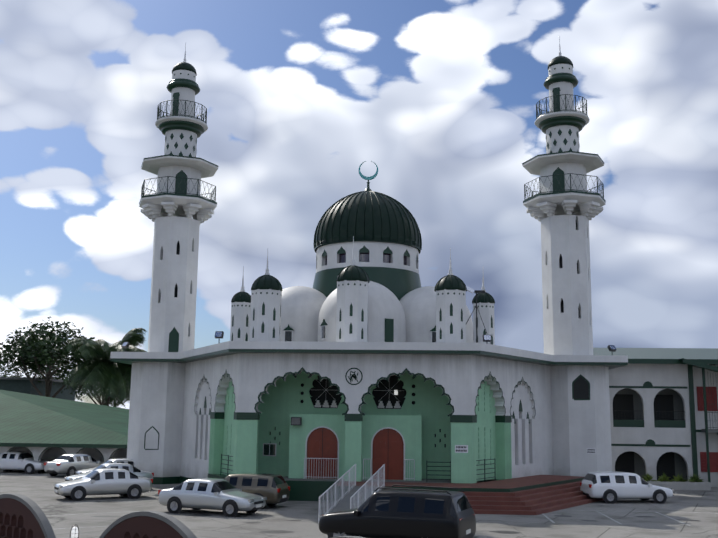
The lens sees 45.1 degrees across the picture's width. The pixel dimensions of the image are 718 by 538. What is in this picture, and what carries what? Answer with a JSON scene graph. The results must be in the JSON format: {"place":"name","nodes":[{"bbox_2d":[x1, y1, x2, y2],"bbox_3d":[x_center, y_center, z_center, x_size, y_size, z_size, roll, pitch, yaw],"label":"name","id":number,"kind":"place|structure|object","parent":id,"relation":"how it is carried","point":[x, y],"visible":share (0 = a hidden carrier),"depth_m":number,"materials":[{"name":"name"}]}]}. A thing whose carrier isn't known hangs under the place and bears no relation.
{"place":"outdoors","nodes":[
{"label":"outdoors","id":0,"kind":"place"},
{"bbox_2d":[0,377,74,400],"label":"building","id":1,"kind":"structure","parent":0,"point":[20,384],"depth_m":121.19,"materials":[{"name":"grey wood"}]},
{"bbox_2d":[0,493,364,537],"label":"foreground wall","id":2,"kind":"structure","parent":0,"point":[22,516],"depth_m":9.71,"materials":[{"name":"brick"}]},
{"bbox_2d":[0,470,717,537],"bbox_3d":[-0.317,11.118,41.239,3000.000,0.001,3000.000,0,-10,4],"label":"ground","id":3,"kind":"structure","parent":0,"point":[37,489],"depth_m":35.16,"materials":[{"name":"concrete"}]},
{"bbox_2d":[0,360,15,376],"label":"tree","id":4,"kind":"object","parent":3,"relation":"on","point":[7,374],"visible":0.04,"depth_m":144.64,"materials":[{"name":"green plant"}]},
{"bbox_2d":[0,362,37,377],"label":"tree","id":5,"kind":"object","parent":3,"relation":"on","point":[17,375],"visible":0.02,"depth_m":170.67,"materials":[{"name":"green plant"}]},
{"bbox_2d":[0,451,48,473],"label":"white car","id":6,"kind":"object","parent":3,"relation":"on","point":[17,460],"visible":0.79,"depth_m":57.38,"materials":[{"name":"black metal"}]},
{"bbox_2d":[0,317,110,397],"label":"tree","id":7,"kind":"object","parent":3,"relation":"on","point":[36,351],"visible":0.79,"depth_m":115.57,"materials":[{"name":"green plant"}]},
{"bbox_2d":[36,369,86,400],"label":"tree","id":8,"kind":"object","parent":3,"relation":"on","point":[78,392],"visible":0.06,"depth_m":144.00,"materials":[{"name":"green plant"}]},
{"bbox_2d":[0,390,128,472],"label":"building","id":9,"kind":"structure","parent":3,"relation":"on","point":[39,428],"depth_m":62.77,"materials":[{"name":"green paint"}]},
{"bbox_2d":[44,454,104,475],"bbox_3d":[-18.223,12.751,56.221,2.040,1.445,4.424,-5,-11,32],"label":"sedan car","id":10,"kind":"object","parent":3,"relation":"on","point":[69,464],"visible":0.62,"depth_m":54.98,"materials":[{"name":"white metal"}]},
{"bbox_2d":[59,370,130,405],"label":"tree","id":11,"kind":"object","parent":3,"relation":"on","point":[80,387],"visible":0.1,"depth_m":120.94,"materials":[{"name":"green plant"}]},
{"bbox_2d":[54,468,152,500],"bbox_3d":[-12.316,10.359,41.655,4.424,1.445,2.040,6,-11,-30],"label":"car","id":12,"kind":"object","parent":3,"relation":"on","point":[110,481],"visible":1,"depth_m":41.10,"materials":[{"name":"silver metal"}]},
{"bbox_2d":[62,328,146,407],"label":"palm tree","id":13,"kind":"object","parent":3,"relation":"on","point":[115,377],"visible":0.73,"depth_m":108.66,"materials":[{"name":"green plant"}]},
{"bbox_2d":[75,458,134,474],"bbox_3d":[-14.255,11.860,50.667,4.424,1.445,2.040,6,-11,-30],"label":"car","id":14,"kind":"object","parent":3,"relation":"on","point":[125,460],"visible":0.19,"depth_m":50.32,"materials":[{"name":"white metal"}]},
{"bbox_2d":[64,463,153,481],"bbox_3d":[-13.341,11.110,46.167,4.424,1.445,2.040,6,-11,-30],"label":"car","id":15,"kind":"object","parent":3,"relation":"on","point":[135,470],"visible":0.42,"depth_m":46.07,"materials":[{"name":"silver metal"}]},
{"bbox_2d":[158,478,266,516],"bbox_3d":[-6.114,9.480,36.007,4.424,1.445,2.040,-3,-10,22],"label":"car","id":16,"kind":"object","parent":3,"relation":"on","point":[227,498],"visible":1,"depth_m":35.41,"materials":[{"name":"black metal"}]},
{"bbox_2d":[224,473,289,508],"bbox_3d":[-5.341,9.938,38.842,4.274,1.506,2.040,-2,-10,16],"label":"gold wagon car","id":17,"kind":"object","parent":3,"relation":"on","point":[274,489],"visible":0.52,"depth_m":37.99,"materials":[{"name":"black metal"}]},
{"bbox_2d":[110,36,627,483],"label":"minarets","id":18,"kind":"object","parent":3,"relation":"on","point":[564,206],"visible":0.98,"depth_m":51.60,"materials":[{"name":"white paint"}]},
{"bbox_2d":[47,492,717,528],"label":"parking markings","id":19,"kind":"object","parent":3,"relation":"on","point":[542,514],"visible":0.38,"depth_m":36.08,"materials":[{"name":"paint"}]},
{"bbox_2d":[92,501,699,537],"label":"lot stains","id":20,"kind":"object","parent":3,"relation":"on","point":[284,531],"visible":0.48,"depth_m":34.19,"materials":[{"name":"liquid"}]},
{"bbox_2d":[319,484,475,537],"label":"black suv","id":21,"kind":"object","parent":3,"relation":"on","point":[390,512],"visible":0.98,"depth_m":26.29,"materials":[{"name":"metal"}]},
{"bbox_2d":[208,458,603,523],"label":"entrance steps","id":22,"kind":"structure","parent":3,"relation":"on","point":[535,495],"depth_m":39.53,"materials":[{"name":"red brick"}]},
{"bbox_2d":[180,341,553,483],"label":"mosque hall","id":23,"kind":"structure","parent":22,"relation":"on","point":[474,412],"depth_m":43.34,"materials":[{"name":"white paint"}]},
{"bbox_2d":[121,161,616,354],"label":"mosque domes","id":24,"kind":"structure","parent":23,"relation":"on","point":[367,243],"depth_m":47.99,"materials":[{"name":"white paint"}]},
{"bbox_2d":[580,471,672,503],"bbox_3d":[13.313,10.870,43.006,4.274,1.506,2.040,2,-10,-6],"label":"car","id":25,"kind":"object","parent":3,"relation":"on","point":[610,487],"visible":0.98,"depth_m":42.23,"materials":[{"name":"white painted metal"},{"name":"glass"},{"name":"rubber"}]},
{"bbox_2d":[587,348,717,489],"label":"building","id":26,"kind":"structure","parent":3,"relation":"on","point":[663,410],"depth_m":53.66,"materials":[{"name":"white paint"}]},
{"bbox_2d":[634,472,703,481],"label":"shrubs","id":27,"kind":"object","parent":26,"relation":"on","point":[661,478],"visible":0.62,"depth_m":50.90,"materials":[{"name":"green plant"}]},
{"bbox_2d":[0,0,717,408],"label":"sky","id":28,"kind":"structure","parent":0,"point":[442,96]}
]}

